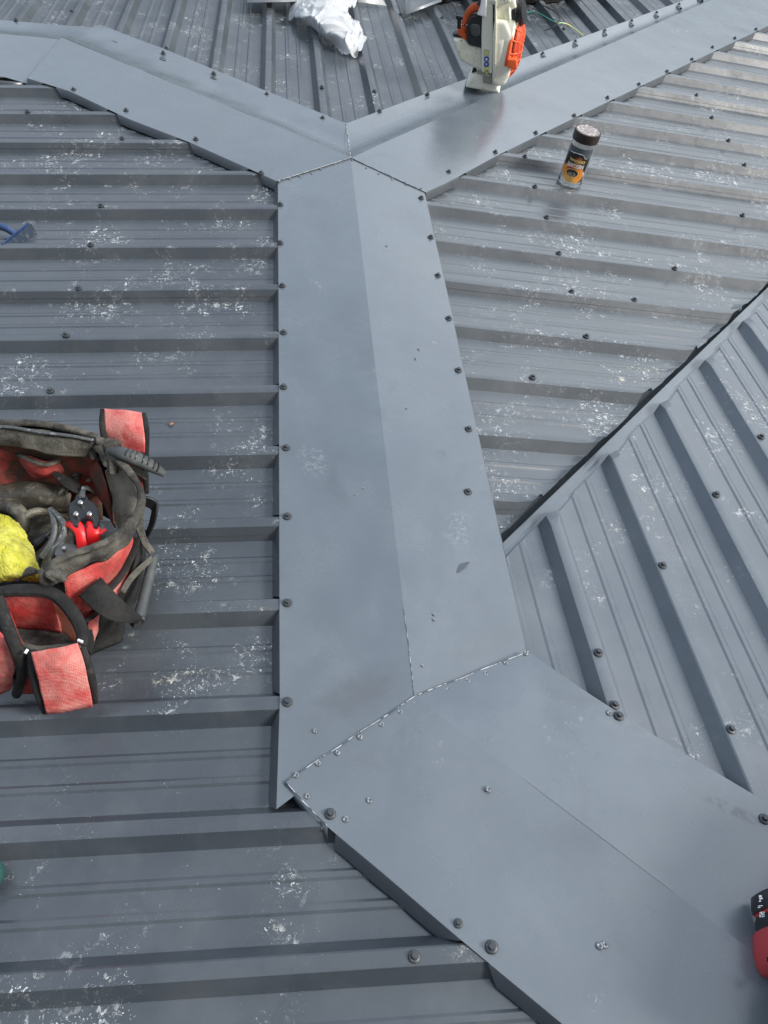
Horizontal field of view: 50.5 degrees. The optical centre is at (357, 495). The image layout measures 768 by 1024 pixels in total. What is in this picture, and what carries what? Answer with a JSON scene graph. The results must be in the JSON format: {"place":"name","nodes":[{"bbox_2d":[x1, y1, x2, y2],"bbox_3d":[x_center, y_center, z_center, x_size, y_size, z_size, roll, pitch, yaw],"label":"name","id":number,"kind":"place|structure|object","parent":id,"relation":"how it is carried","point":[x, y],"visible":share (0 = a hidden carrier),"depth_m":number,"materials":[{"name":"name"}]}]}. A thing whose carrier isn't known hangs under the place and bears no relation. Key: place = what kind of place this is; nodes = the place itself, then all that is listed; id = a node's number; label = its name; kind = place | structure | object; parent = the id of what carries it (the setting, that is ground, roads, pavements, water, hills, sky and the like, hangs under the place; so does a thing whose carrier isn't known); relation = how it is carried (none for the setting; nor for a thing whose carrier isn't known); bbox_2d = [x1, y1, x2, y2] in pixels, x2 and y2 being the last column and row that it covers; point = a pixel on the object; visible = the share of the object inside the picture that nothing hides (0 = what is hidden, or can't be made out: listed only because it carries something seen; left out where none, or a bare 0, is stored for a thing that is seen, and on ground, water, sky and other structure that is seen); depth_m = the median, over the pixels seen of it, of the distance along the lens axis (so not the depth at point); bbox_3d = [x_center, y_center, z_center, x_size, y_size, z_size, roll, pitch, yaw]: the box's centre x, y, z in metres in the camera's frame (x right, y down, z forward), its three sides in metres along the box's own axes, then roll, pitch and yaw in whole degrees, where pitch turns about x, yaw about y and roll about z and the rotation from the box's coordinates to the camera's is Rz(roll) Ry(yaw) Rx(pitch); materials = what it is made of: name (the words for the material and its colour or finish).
{"place":"outdoors","nodes":[
{"label":"outdoors","id":0,"kind":"place"},
{"bbox_2d":[0,861,4,884],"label":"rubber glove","id":1,"kind":"object","parent":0,"point":[2,872],"visible":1,"depth_m":1.06,"materials":[{"name":"teal rubber"}]},
{"bbox_2d":[0,0,767,1023],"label":"metal roof","id":2,"kind":"structure","parent":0,"point":[432,678],"depth_m":1.53,"materials":[{"name":"metal"}]},
{"bbox_2d":[0,222,35,244],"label":"scraper","id":3,"kind":"object","parent":2,"relation":"on","point":[25,233],"visible":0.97,"depth_m":2.01,"materials":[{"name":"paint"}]},
{"bbox_2d":[0,409,165,714],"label":"tool bag","id":4,"kind":"object","parent":2,"relation":"on","point":[67,617],"visible":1,"depth_m":1.24,"materials":[{"name":"red fabric"}]},
{"bbox_2d":[0,515,38,584],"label":"work glove","id":5,"kind":"object","parent":4,"relation":"in","point":[18,559],"visible":1,"depth_m":1.21,"materials":[{"name":"yellow fabric"}]},
{"bbox_2d":[0,479,73,565],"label":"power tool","id":6,"kind":"object","parent":4,"relation":"in","point":[25,504],"visible":0.65,"depth_m":1.35,"materials":[{"name":"plastic"}]},
{"bbox_2d":[30,524,59,551],"bbox_3d":[-0.504,0.073,1.303,0.068,0.031,0.018,-29,59,-28],"label":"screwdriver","id":7,"kind":"object","parent":4,"relation":"in","point":[38,542],"visible":0.69,"depth_m":1.29,"materials":[{"name":"black plastic"}]},
{"bbox_2d":[36,507,68,578],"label":"pliers","id":8,"kind":"object","parent":4,"relation":"in","point":[47,553],"visible":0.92,"depth_m":1.26,"materials":[{"name":"metal"}]},
{"bbox_2d":[55,486,106,556],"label":"tin snips","id":9,"kind":"object","parent":4,"relation":"in","point":[83,508],"visible":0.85,"depth_m":1.26,"materials":[{"name":"red plastic"}]},
{"bbox_2d":[247,0,296,2],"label":"sheet offcut","id":10,"kind":"object","parent":2,"relation":"on","point":[256,1],"visible":1,"depth_m":3.19,"materials":[{"name":"metal"}]},
{"bbox_2d":[289,0,367,55],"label":"plastic bag","id":11,"kind":"object","parent":2,"relation":"on","point":[335,24],"visible":1,"depth_m":3.05,"materials":[{"name":"white plastic"}]},
{"bbox_2d":[357,0,385,5],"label":"sheet offcut","id":12,"kind":"object","parent":2,"relation":"on","point":[379,2],"visible":1,"depth_m":3.41,"materials":[{"name":"white metal"}]},
{"bbox_2d":[405,0,441,14],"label":"sheet offcut","id":13,"kind":"object","parent":2,"relation":"on","point":[411,6],"visible":1,"depth_m":3.39,"materials":[{"name":"metal"}]},
{"bbox_2d":[453,0,526,92],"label":"saw","id":14,"kind":"object","parent":2,"relation":"on","point":[489,37],"visible":1,"depth_m":2.65,"materials":[{"name":"beige plastic"}]},
{"bbox_2d":[535,0,560,30],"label":"black cable","id":15,"kind":"object","parent":2,"relation":"on","point":[552,10],"visible":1,"depth_m":3.48,"materials":[{"name":"plastic"}]},
{"bbox_2d":[527,11,582,35],"bbox_3d":[0.835,-2.031,3.486,0.080,0.041,0.306,-33,61,-30],"label":"earth wire","id":16,"kind":"object","parent":2,"relation":"on","point":[559,22],"visible":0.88,"depth_m":3.46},
{"bbox_2d":[558,124,600,189],"bbox_3d":[0.661,-1.011,2.432,0.078,0.167,0.078,19,49,6],"label":"spray can","id":17,"kind":"object","parent":2,"relation":"on","point":[583,143],"visible":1,"depth_m":2.40,"materials":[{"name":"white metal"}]},
{"bbox_2d":[751,888,767,978],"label":"cordless drill","id":18,"kind":"object","parent":2,"relation":"on","point":[759,905],"visible":1,"depth_m":1.02,"materials":[{"name":"red plastic"}]},
{"bbox_2d":[440,0,565,3],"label":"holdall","id":19,"kind":"object","parent":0,"point":[527,1],"visible":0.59,"depth_m":3.69,"materials":[{"name":"fabric"}]}
]}

